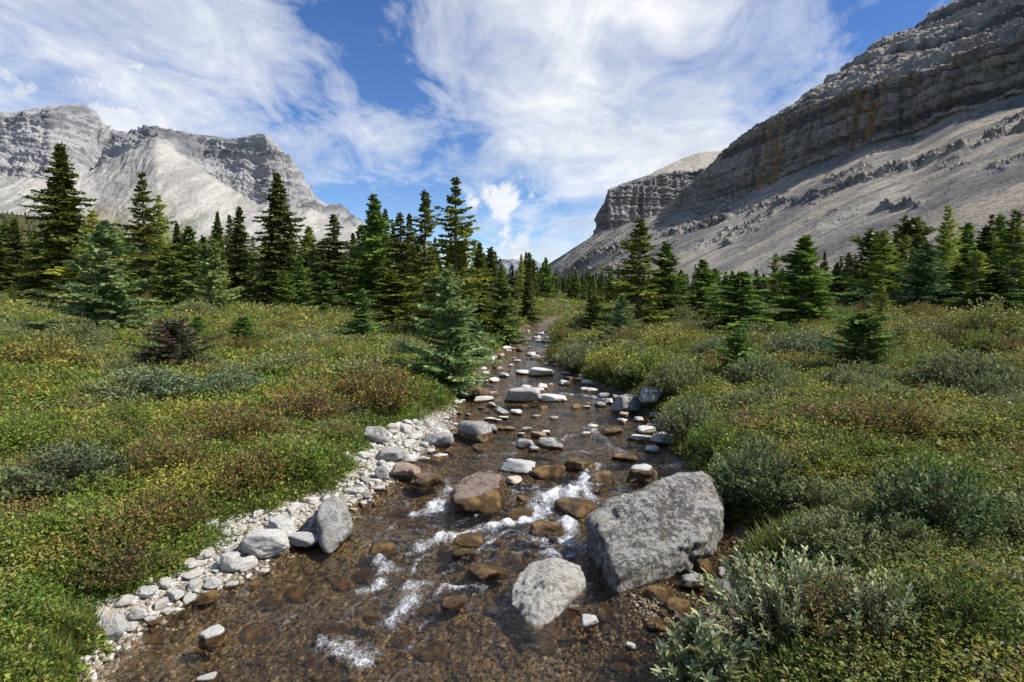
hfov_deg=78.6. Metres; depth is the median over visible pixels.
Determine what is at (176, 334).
fir sapling
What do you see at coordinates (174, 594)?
rock
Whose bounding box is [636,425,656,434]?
rock
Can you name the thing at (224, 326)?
birch shrub
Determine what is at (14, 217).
fir tree
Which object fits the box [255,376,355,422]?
birch shrub
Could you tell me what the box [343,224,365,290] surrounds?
fir tree
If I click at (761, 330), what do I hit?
willow shrub
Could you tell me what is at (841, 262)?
spruce tree
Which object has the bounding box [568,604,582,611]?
rock
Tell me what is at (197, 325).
fir sapling
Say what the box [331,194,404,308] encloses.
fir tree
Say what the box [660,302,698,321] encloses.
willow shrub
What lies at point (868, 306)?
birch shrub
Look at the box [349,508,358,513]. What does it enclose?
cobble
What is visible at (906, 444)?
birch shrub
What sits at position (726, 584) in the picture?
rock
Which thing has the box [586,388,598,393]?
cobble
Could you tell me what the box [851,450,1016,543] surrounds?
willow shrub
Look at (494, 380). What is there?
rock
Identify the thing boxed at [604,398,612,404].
rock
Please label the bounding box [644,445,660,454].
cobble
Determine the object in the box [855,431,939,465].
leafy shrub
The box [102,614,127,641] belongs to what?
rock
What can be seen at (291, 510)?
cobble
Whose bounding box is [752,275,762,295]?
spruce tree
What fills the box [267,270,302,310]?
fir tree
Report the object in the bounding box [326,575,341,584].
cobble
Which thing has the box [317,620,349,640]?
cobble
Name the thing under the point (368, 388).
birch shrub
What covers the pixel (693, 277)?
spruce tree
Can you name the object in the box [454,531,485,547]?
rock
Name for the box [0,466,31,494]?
willow shrub
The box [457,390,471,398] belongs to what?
rock
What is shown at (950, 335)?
birch shrub
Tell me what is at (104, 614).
cobble
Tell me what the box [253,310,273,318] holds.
leafy shrub
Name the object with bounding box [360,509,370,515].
cobble
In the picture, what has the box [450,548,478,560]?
rock
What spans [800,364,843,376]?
leafy shrub
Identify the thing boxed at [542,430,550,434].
rock
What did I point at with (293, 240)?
spruce tree
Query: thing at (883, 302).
birch shrub
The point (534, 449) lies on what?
rock
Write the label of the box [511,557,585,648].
rock
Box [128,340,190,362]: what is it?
willow shrub
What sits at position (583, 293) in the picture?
fir tree
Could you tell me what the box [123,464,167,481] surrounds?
leafy shrub
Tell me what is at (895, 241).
spruce tree
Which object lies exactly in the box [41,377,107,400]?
leafy shrub
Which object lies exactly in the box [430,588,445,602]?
cobble
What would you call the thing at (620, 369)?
willow shrub
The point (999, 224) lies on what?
fir tree
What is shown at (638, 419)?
rock
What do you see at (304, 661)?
cobble
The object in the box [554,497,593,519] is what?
rock
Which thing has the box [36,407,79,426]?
leafy shrub
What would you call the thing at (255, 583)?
cobble
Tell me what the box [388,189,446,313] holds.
spruce tree
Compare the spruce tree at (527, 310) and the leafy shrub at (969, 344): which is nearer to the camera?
the leafy shrub at (969, 344)
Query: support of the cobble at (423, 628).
on the stream bed
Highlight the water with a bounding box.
[96,317,740,681]
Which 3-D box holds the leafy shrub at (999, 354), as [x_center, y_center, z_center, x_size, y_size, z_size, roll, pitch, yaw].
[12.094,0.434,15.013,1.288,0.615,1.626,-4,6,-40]
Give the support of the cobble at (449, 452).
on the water
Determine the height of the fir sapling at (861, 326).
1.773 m
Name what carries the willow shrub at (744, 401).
on the ground at (614, 390)
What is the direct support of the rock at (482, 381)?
on the water
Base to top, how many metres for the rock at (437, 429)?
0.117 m
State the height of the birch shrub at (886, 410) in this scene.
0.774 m
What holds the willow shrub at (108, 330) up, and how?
on the ground at (614, 390)
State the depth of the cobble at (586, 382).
17.79 m
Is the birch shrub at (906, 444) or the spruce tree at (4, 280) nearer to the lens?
the birch shrub at (906, 444)
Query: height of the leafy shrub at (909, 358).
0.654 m
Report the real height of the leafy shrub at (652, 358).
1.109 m
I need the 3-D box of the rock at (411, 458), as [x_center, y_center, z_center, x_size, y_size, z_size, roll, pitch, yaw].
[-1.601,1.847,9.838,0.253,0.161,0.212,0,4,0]
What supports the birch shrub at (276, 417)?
on the ground at (614, 390)
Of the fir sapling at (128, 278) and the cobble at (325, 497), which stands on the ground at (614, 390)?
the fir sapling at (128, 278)
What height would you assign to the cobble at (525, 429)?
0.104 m
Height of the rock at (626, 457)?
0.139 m
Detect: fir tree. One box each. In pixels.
[0,224,30,287]
[8,216,30,265]
[10,249,50,298]
[22,236,43,284]
[40,220,50,259]
[120,235,141,278]
[135,247,198,306]
[138,234,177,295]
[159,225,209,298]
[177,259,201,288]
[195,235,215,292]
[251,235,274,272]
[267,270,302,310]
[289,255,316,308]
[293,226,316,267]
[301,271,347,312]
[305,270,319,299]
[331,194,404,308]
[338,288,385,336]
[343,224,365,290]
[353,271,427,323]
[452,251,472,305]
[480,271,539,346]
[483,246,515,305]
[513,252,538,290]
[524,259,541,296]
[534,257,559,299]
[562,270,585,299]
[564,276,572,297]
[569,294,613,330]
[580,280,588,299]
[580,284,587,300]
[586,271,591,289]
[588,275,597,294]
[602,273,616,302]
[630,241,705,322]
[672,269,691,307]
[676,259,735,316]
[680,280,691,307]
[693,271,806,337]
[711,268,726,300]
[722,271,733,297]
[752,269,761,294]
[755,234,858,324]
[758,283,772,304]
[759,274,769,293]
[770,281,781,304]
[772,268,790,296]
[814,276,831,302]
[881,245,904,298]
[900,249,922,300]
[923,264,980,306]
[942,271,1023,312]
[955,222,977,267]
[992,213,1019,271]
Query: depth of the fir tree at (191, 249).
45.32 m
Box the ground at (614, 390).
[0,292,1023,681]
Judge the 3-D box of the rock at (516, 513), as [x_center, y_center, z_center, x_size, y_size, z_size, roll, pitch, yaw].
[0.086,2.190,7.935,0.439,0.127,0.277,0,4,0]
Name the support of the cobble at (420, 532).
on the stream bed
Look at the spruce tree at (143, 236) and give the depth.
43.30 m
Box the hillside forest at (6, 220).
[0,210,464,281]
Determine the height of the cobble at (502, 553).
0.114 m
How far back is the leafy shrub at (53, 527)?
6.20 m
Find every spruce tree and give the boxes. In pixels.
[0,219,30,290]
[0,219,177,330]
[0,234,26,292]
[7,141,104,303]
[32,258,98,300]
[111,172,196,298]
[169,223,187,273]
[177,238,245,312]
[203,211,229,288]
[219,206,268,300]
[223,215,249,288]
[238,172,320,304]
[248,236,262,283]
[258,252,273,293]
[287,232,300,265]
[301,245,309,279]
[306,214,361,302]
[338,232,398,305]
[343,233,360,290]
[364,211,423,312]
[383,208,391,244]
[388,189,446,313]
[388,226,402,257]
[390,263,506,395]
[398,177,512,346]
[403,213,423,295]
[404,287,441,329]
[419,244,430,273]
[431,238,440,256]
[459,242,497,329]
[462,319,502,366]
[485,250,498,310]
[495,263,516,313]
[505,264,522,303]
[515,273,547,324]
[518,252,527,288]
[519,255,536,296]
[535,271,542,290]
[551,278,558,297]
[554,279,558,296]
[561,278,566,294]
[579,273,583,293]
[583,284,592,308]
[584,217,679,325]
[591,294,647,338]
[596,274,608,298]
[598,285,607,309]
[688,265,695,301]
[708,277,723,307]
[718,272,728,296]
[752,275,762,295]
[765,254,788,295]
[819,251,831,292]
[826,262,843,300]
[826,286,890,311]
[830,257,844,291]
[835,252,861,300]
[846,269,859,290]
[872,242,962,307]
[887,235,901,254]
[898,257,922,303]
[958,226,1010,289]
[976,214,1008,272]
[1006,242,1023,300]
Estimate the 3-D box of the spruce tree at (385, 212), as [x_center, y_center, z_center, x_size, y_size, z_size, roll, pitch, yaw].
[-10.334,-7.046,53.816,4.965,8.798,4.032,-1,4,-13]
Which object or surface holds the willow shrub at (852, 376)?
on the ground at (614, 390)
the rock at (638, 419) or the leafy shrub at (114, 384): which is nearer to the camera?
the leafy shrub at (114, 384)
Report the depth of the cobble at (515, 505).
8.47 m
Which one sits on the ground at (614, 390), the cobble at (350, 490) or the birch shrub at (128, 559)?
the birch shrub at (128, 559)
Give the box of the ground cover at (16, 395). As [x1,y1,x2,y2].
[0,283,1023,681]
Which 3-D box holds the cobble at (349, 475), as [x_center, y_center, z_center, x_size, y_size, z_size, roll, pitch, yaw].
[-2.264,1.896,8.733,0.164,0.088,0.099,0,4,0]
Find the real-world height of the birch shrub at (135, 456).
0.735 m
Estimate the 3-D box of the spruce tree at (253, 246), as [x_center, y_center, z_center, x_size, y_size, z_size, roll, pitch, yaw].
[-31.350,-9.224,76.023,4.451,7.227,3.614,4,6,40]
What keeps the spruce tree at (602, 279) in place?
on the ground at (614, 390)
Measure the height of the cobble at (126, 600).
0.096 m
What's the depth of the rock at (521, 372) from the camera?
19.73 m
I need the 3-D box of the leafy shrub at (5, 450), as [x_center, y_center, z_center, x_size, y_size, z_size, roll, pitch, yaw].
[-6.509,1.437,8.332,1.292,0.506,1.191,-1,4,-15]
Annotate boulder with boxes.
[585,471,724,596]
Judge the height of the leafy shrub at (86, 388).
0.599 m
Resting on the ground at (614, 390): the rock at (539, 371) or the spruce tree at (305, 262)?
the spruce tree at (305, 262)
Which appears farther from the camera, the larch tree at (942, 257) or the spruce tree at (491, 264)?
the spruce tree at (491, 264)
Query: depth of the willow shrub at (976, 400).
10.43 m
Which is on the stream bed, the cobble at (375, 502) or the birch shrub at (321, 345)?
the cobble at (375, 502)
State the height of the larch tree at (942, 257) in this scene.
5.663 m
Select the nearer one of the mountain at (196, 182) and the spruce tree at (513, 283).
the spruce tree at (513, 283)
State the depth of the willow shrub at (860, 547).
5.62 m
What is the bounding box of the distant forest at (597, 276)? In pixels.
[137,263,829,291]
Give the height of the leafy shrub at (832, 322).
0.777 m
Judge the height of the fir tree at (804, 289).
4.466 m
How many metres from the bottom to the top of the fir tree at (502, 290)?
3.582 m
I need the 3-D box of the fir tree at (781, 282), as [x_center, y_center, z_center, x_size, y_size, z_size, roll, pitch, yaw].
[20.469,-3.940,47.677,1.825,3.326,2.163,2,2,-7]
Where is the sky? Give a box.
[0,0,954,267]
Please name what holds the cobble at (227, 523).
on the gravel at (98, 664)
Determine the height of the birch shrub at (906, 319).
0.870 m
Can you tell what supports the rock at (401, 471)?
on the stream bed
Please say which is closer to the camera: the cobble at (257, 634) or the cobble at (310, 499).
the cobble at (257, 634)
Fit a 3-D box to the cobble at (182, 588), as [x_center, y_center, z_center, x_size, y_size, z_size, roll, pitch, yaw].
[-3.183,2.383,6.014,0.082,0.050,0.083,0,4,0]
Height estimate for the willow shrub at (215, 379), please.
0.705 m
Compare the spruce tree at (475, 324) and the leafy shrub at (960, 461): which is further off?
the spruce tree at (475, 324)
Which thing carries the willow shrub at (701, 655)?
on the ground at (614, 390)
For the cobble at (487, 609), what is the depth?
6.01 m
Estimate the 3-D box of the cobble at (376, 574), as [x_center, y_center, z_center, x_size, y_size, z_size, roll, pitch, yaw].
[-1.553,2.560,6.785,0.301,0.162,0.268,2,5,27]
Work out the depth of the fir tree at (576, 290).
83.71 m
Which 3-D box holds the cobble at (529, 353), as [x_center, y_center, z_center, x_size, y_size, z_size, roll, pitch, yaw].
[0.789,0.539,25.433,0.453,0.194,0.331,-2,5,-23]
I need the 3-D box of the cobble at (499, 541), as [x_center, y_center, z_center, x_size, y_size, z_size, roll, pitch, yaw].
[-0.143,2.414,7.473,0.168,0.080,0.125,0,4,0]
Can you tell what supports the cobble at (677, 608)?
on the stream bed
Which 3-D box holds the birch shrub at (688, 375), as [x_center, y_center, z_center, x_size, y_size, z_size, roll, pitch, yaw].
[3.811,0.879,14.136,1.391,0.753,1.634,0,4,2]
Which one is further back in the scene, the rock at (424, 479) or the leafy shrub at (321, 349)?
the leafy shrub at (321, 349)
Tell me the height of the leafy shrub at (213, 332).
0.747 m
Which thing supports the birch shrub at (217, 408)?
on the ground at (614, 390)
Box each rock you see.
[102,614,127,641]
[125,621,137,632]
[128,606,146,619]
[135,586,158,597]
[144,615,157,625]
[166,588,184,599]
[195,672,219,681]
[197,589,217,605]
[198,624,226,650]
[202,576,221,589]
[219,551,239,571]
[238,555,257,572]
[240,528,289,557]
[267,513,295,533]
[287,531,318,546]
[316,496,352,555]
[362,426,388,442]
[362,609,381,625]
[368,542,398,557]
[375,466,389,479]
[376,447,406,460]
[389,462,420,481]
[402,454,418,463]
[409,472,445,487]
[422,433,453,447]
[431,427,442,432]
[431,453,447,462]
[440,595,468,611]
[450,472,506,515]
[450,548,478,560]
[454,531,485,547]
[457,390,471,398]
[458,420,493,443]
[463,563,511,586]
[470,387,489,398]
[473,396,493,402]
[475,379,488,383]
[488,377,499,383]
[490,424,497,433]
[493,407,508,416]
[496,426,504,431]
[498,416,507,419]
[498,458,535,474]
[502,507,534,520]
[504,387,541,403]
[504,426,515,430]
[505,475,521,486]
[510,409,522,415]
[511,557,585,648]
[515,370,528,374]
[516,438,534,449]
[516,495,526,501]
[527,367,554,377]
[528,445,540,452]
[529,465,565,479]
[529,520,563,539]
[530,431,546,438]
[536,437,556,450]
[537,394,567,402]
[538,383,547,388]
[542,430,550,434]
[550,443,563,450]
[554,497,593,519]
[558,380,569,385]
[564,458,595,472]
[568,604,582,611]
[581,614,598,627]
[587,470,615,487]
[598,393,609,398]
[600,426,622,435]
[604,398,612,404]
[609,453,638,462]
[610,394,644,412]
[619,412,628,416]
[625,641,635,649]
[626,434,650,440]
[626,464,657,483]
[633,417,643,421]
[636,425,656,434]
[639,387,662,402]
[643,585,673,602]
[650,432,670,444]
[679,572,706,588]
[694,557,713,571]
[715,567,728,577]
[715,579,744,602]
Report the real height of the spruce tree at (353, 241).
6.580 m
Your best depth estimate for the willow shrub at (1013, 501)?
6.27 m
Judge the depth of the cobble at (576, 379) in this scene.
18.55 m
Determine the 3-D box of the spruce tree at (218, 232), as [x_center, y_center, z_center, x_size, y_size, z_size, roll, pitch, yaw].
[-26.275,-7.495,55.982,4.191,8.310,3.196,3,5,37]
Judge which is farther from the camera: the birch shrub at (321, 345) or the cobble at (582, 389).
the birch shrub at (321, 345)
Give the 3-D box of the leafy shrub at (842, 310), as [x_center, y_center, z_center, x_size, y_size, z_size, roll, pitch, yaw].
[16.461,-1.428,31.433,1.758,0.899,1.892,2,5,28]
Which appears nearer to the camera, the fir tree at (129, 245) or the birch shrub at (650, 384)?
the birch shrub at (650, 384)
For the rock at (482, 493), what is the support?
on the water
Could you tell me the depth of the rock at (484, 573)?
6.45 m
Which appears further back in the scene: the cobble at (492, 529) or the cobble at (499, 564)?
the cobble at (492, 529)
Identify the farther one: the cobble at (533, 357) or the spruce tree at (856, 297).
the spruce tree at (856, 297)
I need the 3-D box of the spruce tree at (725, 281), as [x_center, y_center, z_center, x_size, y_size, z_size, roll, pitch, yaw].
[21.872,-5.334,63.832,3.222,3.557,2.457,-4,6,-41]
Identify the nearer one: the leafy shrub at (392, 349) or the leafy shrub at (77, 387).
the leafy shrub at (77, 387)
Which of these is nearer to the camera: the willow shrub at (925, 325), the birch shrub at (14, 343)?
the birch shrub at (14, 343)
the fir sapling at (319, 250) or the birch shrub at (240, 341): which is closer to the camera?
the birch shrub at (240, 341)
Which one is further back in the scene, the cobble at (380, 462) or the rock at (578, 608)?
the cobble at (380, 462)
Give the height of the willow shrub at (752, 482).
1.064 m
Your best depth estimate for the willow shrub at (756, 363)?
13.55 m
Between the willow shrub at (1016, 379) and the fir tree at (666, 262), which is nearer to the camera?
the willow shrub at (1016, 379)
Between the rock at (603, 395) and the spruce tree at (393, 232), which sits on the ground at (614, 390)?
the spruce tree at (393, 232)
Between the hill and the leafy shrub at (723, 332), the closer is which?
the leafy shrub at (723, 332)
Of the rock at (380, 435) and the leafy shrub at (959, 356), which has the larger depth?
the leafy shrub at (959, 356)
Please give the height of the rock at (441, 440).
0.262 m
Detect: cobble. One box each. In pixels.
[94,608,107,621]
[102,596,115,602]
[114,594,133,606]
[122,659,139,670]
[130,675,141,681]
[143,634,163,644]
[145,576,156,585]
[148,627,158,633]
[154,596,169,610]
[156,576,171,588]
[161,607,173,614]
[166,619,178,626]
[173,610,184,618]
[177,586,185,590]
[179,615,191,619]
[182,557,198,568]
[182,570,202,579]
[182,593,196,606]
[187,577,201,591]
[188,609,197,613]
[196,547,214,559]
[197,560,207,565]
[204,517,218,531]
[207,562,219,569]
[218,527,231,536]
[219,546,228,550]
[220,521,229,527]
[223,548,235,552]
[224,581,239,590]
[235,535,243,542]
[239,623,271,644]
[245,578,260,588]
[252,509,263,518]
[257,567,269,576]
[259,596,282,611]
[275,507,285,511]
[286,585,307,603]
[287,505,296,516]
[291,502,299,509]
[299,578,315,587]
[299,656,315,668]
[302,497,319,503]
[311,639,323,650]
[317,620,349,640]
[319,494,329,500]
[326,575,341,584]
[330,492,338,496]
[330,650,350,667]
[332,581,351,591]
[343,487,356,492]
[345,474,354,478]
[348,499,356,503]
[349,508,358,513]
[352,487,364,493]
[353,568,382,586]
[356,451,371,458]
[359,501,369,508]
[360,470,368,476]
[360,477,368,483]
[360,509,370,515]
[361,492,371,497]
[369,479,379,483]
[372,500,379,506]
[374,485,385,490]
[377,460,385,465]
[385,600,413,613]
[386,462,394,467]
[387,423,399,427]
[389,534,402,542]
[389,630,413,648]
[390,508,408,518]
[392,579,407,589]
[398,520,411,526]
[400,426,411,433]
[403,419,413,423]
[403,440,413,447]
[406,541,423,553]
[407,433,422,438]
[410,523,431,534]
[417,456,430,461]
[417,640,447,662]
[418,624,428,630]
[419,442,428,447]
[421,605,440,617]
[423,420,434,427]
[426,448,436,453]
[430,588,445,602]
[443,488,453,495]
[444,449,453,456]
[448,590,466,596]
[453,400,462,404]
[465,413,475,416]
[472,444,486,453]
[483,603,508,616]
[484,417,495,421]
[486,559,502,567]
[487,402,497,407]
[487,527,497,532]
[490,391,498,396]
[493,538,506,545]
[493,547,506,561]
[498,373,509,378]
[503,557,524,570]
[507,503,521,509]
[518,432,525,437]
[518,635,526,644]
[519,490,529,495]
[522,427,532,431]
[522,548,535,554]
[525,352,535,356]
[530,354,539,360]
[531,414,541,418]
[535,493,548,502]
[535,640,556,656]
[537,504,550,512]
[539,405,548,410]
[549,416,557,420]
[549,537,560,543]
[561,371,571,374]
[564,376,573,380]
[570,403,582,409]
[572,377,582,381]
[580,379,592,386]
[580,387,587,391]
[580,431,590,437]
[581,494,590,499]
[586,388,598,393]
[586,423,598,430]
[589,581,599,589]
[594,402,606,408]
[597,606,614,622]
[607,654,630,672]
[616,418,628,425]
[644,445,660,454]
[644,617,668,630]
[645,659,663,673]
[649,412,658,417]
[659,609,667,616]
[665,597,690,619]
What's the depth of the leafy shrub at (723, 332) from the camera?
23.02 m
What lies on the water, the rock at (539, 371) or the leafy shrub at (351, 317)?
the rock at (539, 371)
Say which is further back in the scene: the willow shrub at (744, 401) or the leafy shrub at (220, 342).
the leafy shrub at (220, 342)
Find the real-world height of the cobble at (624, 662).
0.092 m
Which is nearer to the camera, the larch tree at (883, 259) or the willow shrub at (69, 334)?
the willow shrub at (69, 334)
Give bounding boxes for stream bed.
[77,315,758,681]
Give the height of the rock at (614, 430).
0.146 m
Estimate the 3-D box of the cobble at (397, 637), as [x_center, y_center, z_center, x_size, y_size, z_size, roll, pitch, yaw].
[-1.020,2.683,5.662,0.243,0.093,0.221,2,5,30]
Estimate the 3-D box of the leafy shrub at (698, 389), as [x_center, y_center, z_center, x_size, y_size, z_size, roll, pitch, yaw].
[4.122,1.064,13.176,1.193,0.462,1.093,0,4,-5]
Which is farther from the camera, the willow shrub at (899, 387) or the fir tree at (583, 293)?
the fir tree at (583, 293)
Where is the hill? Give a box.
[0,213,259,263]
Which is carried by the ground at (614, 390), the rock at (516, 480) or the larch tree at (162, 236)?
the larch tree at (162, 236)
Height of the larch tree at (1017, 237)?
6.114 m
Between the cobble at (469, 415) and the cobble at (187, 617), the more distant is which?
the cobble at (469, 415)
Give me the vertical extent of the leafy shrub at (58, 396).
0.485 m
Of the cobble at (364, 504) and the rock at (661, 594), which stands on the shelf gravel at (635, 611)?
the rock at (661, 594)
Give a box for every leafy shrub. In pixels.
[0,330,34,345]
[0,330,99,365]
[0,361,25,374]
[0,368,25,382]
[0,408,53,433]
[0,408,68,451]
[0,416,78,450]
[0,428,60,463]
[11,369,57,382]
[17,517,64,540]
[20,310,56,320]
[25,485,140,546]
[25,508,85,543]
[32,385,96,407]
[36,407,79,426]
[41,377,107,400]
[46,427,103,447]
[47,464,151,508]
[50,492,125,523]
[51,427,154,456]
[62,379,113,400]
[80,372,146,399]
[86,345,129,364]
[90,399,154,429]
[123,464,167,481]
[131,459,226,505]
[138,313,182,322]
[165,339,212,355]
[189,333,230,355]
[191,516,249,555]
[205,325,236,340]
[246,313,262,320]
[252,434,333,478]
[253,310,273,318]
[310,341,344,360]
[332,340,381,361]
[336,311,371,321]
[378,325,413,336]
[379,345,402,354]
[565,313,592,328]
[574,311,612,322]
[582,339,646,376]
[621,342,686,380]
[632,322,707,346]
[642,309,676,324]
[657,345,689,356]
[657,353,704,370]
[664,392,705,409]
[666,338,697,351]
[677,381,723,394]
[685,411,752,461]
[702,367,729,378]
[713,327,732,336]
[734,437,785,451]
[739,430,788,444]
[760,432,856,483]
[768,320,800,336]
[782,434,871,475]
[783,417,838,442]
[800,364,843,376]
[800,428,835,442]
[806,315,831,325]
[809,323,845,335]
[810,318,842,327]
[817,394,853,414]
[828,433,885,457]
[830,304,854,314]
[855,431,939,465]
[864,314,947,349]
[871,559,1023,644]
[875,452,950,481]
[876,349,944,371]
[891,442,1007,490]
[903,335,954,354]
[909,402,1023,441]
[911,349,947,355]
[913,351,960,360]
[942,351,985,360]
[943,295,1023,337]
[943,353,996,368]
[950,332,1008,352]
[957,326,999,341]
[976,469,1023,506]
[978,346,1023,359]
[987,404,1023,425]
[999,352,1023,365]
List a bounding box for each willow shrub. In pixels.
[0,292,25,300]
[0,325,44,338]
[0,433,138,498]
[0,458,51,508]
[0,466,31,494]
[35,321,87,339]
[56,319,117,341]
[62,333,123,349]
[72,360,209,402]
[86,344,106,351]
[94,326,119,335]
[94,354,144,373]
[98,370,129,386]
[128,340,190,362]
[158,367,202,390]
[166,300,216,315]
[179,297,218,315]
[184,350,229,367]
[194,367,267,397]
[202,358,260,380]
[207,366,256,381]
[242,353,304,374]
[274,346,331,372]
[321,351,398,381]
[380,332,425,355]
[551,336,599,374]
[607,336,649,357]
[612,360,649,381]
[636,348,674,361]
[642,353,714,397]
[650,608,765,681]
[654,391,721,446]
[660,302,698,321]
[676,318,698,323]
[685,333,744,356]
[685,538,881,646]
[697,312,712,320]
[703,428,813,512]
[708,452,788,480]
[710,389,773,408]
[721,392,765,412]
[722,348,801,384]
[735,363,801,384]
[738,321,774,336]
[749,383,792,402]
[758,307,791,318]
[760,326,851,356]
[769,374,818,391]
[781,469,864,512]
[781,505,879,557]
[783,542,859,573]
[809,521,919,572]
[822,358,891,382]
[828,369,883,389]
[829,312,850,322]
[834,385,884,402]
[839,568,937,649]
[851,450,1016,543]
[858,509,946,556]
[873,365,909,382]
[873,383,927,399]
[896,320,949,333]
[900,346,1023,389]
[949,371,1023,399]
[962,396,987,404]
[963,380,1009,399]
[963,484,1023,533]
[964,501,1023,541]
[979,392,1023,407]
[982,365,1023,387]
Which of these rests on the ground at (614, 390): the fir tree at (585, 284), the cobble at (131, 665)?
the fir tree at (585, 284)
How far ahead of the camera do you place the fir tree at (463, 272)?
56.61 m
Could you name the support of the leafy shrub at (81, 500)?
on the ground at (614, 390)
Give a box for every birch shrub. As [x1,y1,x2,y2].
[0,337,36,351]
[41,494,180,562]
[55,532,184,589]
[102,430,218,480]
[112,479,224,540]
[136,292,149,299]
[140,439,216,476]
[142,429,177,450]
[151,435,215,457]
[164,398,247,434]
[185,445,289,487]
[186,399,291,448]
[193,448,286,499]
[206,321,255,332]
[221,333,264,353]
[224,437,304,489]
[236,407,298,434]
[249,420,290,438]
[252,325,284,337]
[255,340,278,349]
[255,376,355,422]
[258,314,298,328]
[272,313,306,321]
[290,343,314,353]
[293,309,328,318]
[307,416,364,440]
[312,340,337,351]
[315,406,348,419]
[317,336,346,346]
[329,375,366,394]
[334,357,430,414]
[534,342,559,366]
[546,326,580,344]
[552,328,582,337]
[558,342,587,351]
[562,335,581,345]
[603,323,645,344]
[614,317,649,330]
[641,371,689,397]
[648,364,712,391]
[670,320,703,334]
[681,319,713,331]
[745,331,764,345]
[769,348,816,366]
[769,564,912,650]
[834,386,948,439]
[841,304,868,311]
[848,299,878,310]
[865,432,959,459]
[870,298,895,308]
[881,340,927,358]
[889,300,909,309]
[892,314,935,326]
[901,305,921,316]
[904,299,937,313]
[910,304,946,317]
[910,319,981,346]
[920,317,948,325]
[931,303,959,309]
[935,434,980,448]
[972,327,1023,353]
[1012,339,1023,352]
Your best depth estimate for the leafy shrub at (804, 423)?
8.99 m
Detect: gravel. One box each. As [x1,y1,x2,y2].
[74,405,464,681]
[576,547,753,681]
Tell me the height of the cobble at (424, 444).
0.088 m
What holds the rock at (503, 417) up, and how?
on the water
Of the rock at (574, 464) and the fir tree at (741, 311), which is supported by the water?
the rock at (574, 464)
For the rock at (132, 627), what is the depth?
5.40 m
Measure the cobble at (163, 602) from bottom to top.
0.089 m
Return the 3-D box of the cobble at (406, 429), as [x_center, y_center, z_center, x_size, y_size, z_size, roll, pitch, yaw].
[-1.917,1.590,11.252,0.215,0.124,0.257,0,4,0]
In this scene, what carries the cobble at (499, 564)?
on the stream bed
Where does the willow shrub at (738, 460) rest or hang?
on the ground at (614, 390)
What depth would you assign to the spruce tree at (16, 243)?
45.42 m
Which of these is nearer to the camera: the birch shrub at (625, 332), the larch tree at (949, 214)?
the birch shrub at (625, 332)
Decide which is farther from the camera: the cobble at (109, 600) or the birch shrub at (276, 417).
the birch shrub at (276, 417)
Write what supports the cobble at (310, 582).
on the stream bed
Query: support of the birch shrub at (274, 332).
on the ground at (614, 390)
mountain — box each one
[0,104,366,254]
[469,259,541,273]
[535,0,1023,286]
[590,151,721,237]
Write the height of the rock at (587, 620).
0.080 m
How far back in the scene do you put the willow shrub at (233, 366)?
13.49 m
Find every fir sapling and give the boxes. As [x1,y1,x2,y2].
[111,229,140,287]
[125,316,226,368]
[186,314,220,342]
[223,315,274,345]
[304,241,342,298]
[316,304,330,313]
[347,258,372,301]
[704,326,761,375]
[821,309,909,365]
[838,228,908,301]
[869,215,935,284]
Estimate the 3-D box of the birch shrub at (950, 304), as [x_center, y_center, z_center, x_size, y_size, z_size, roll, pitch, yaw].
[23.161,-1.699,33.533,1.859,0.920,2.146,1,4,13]
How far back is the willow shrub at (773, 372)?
13.28 m
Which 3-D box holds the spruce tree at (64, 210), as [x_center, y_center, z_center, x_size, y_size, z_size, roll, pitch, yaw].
[-28.384,-7.215,39.839,5.888,10.715,7.720,-3,5,-32]
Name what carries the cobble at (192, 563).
on the stream bed
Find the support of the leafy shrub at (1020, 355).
on the ground at (614, 390)
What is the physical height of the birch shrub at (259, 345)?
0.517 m
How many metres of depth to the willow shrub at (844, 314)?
26.72 m
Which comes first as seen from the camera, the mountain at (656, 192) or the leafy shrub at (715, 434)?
the leafy shrub at (715, 434)
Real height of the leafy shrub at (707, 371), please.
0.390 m
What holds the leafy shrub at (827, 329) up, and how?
on the ground at (614, 390)
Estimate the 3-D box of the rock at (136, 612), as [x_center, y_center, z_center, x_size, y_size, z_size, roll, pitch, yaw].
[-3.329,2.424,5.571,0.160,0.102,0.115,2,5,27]
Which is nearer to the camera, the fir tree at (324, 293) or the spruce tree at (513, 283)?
the fir tree at (324, 293)
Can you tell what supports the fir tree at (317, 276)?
on the ground at (614, 390)
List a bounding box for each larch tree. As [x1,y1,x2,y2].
[44,209,128,296]
[147,195,177,267]
[302,230,337,296]
[429,254,439,276]
[467,239,476,277]
[516,254,525,292]
[832,229,910,303]
[865,284,893,314]
[898,234,914,288]
[904,221,964,303]
[928,204,971,286]
[941,249,1019,306]
[969,209,1023,307]
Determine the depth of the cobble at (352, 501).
8.25 m
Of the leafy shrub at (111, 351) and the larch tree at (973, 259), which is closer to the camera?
the leafy shrub at (111, 351)
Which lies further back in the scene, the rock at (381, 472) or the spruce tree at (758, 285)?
the spruce tree at (758, 285)
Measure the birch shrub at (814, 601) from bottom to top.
0.520 m
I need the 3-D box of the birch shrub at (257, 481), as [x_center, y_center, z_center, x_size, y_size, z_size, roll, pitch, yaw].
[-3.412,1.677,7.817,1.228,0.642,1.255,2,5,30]

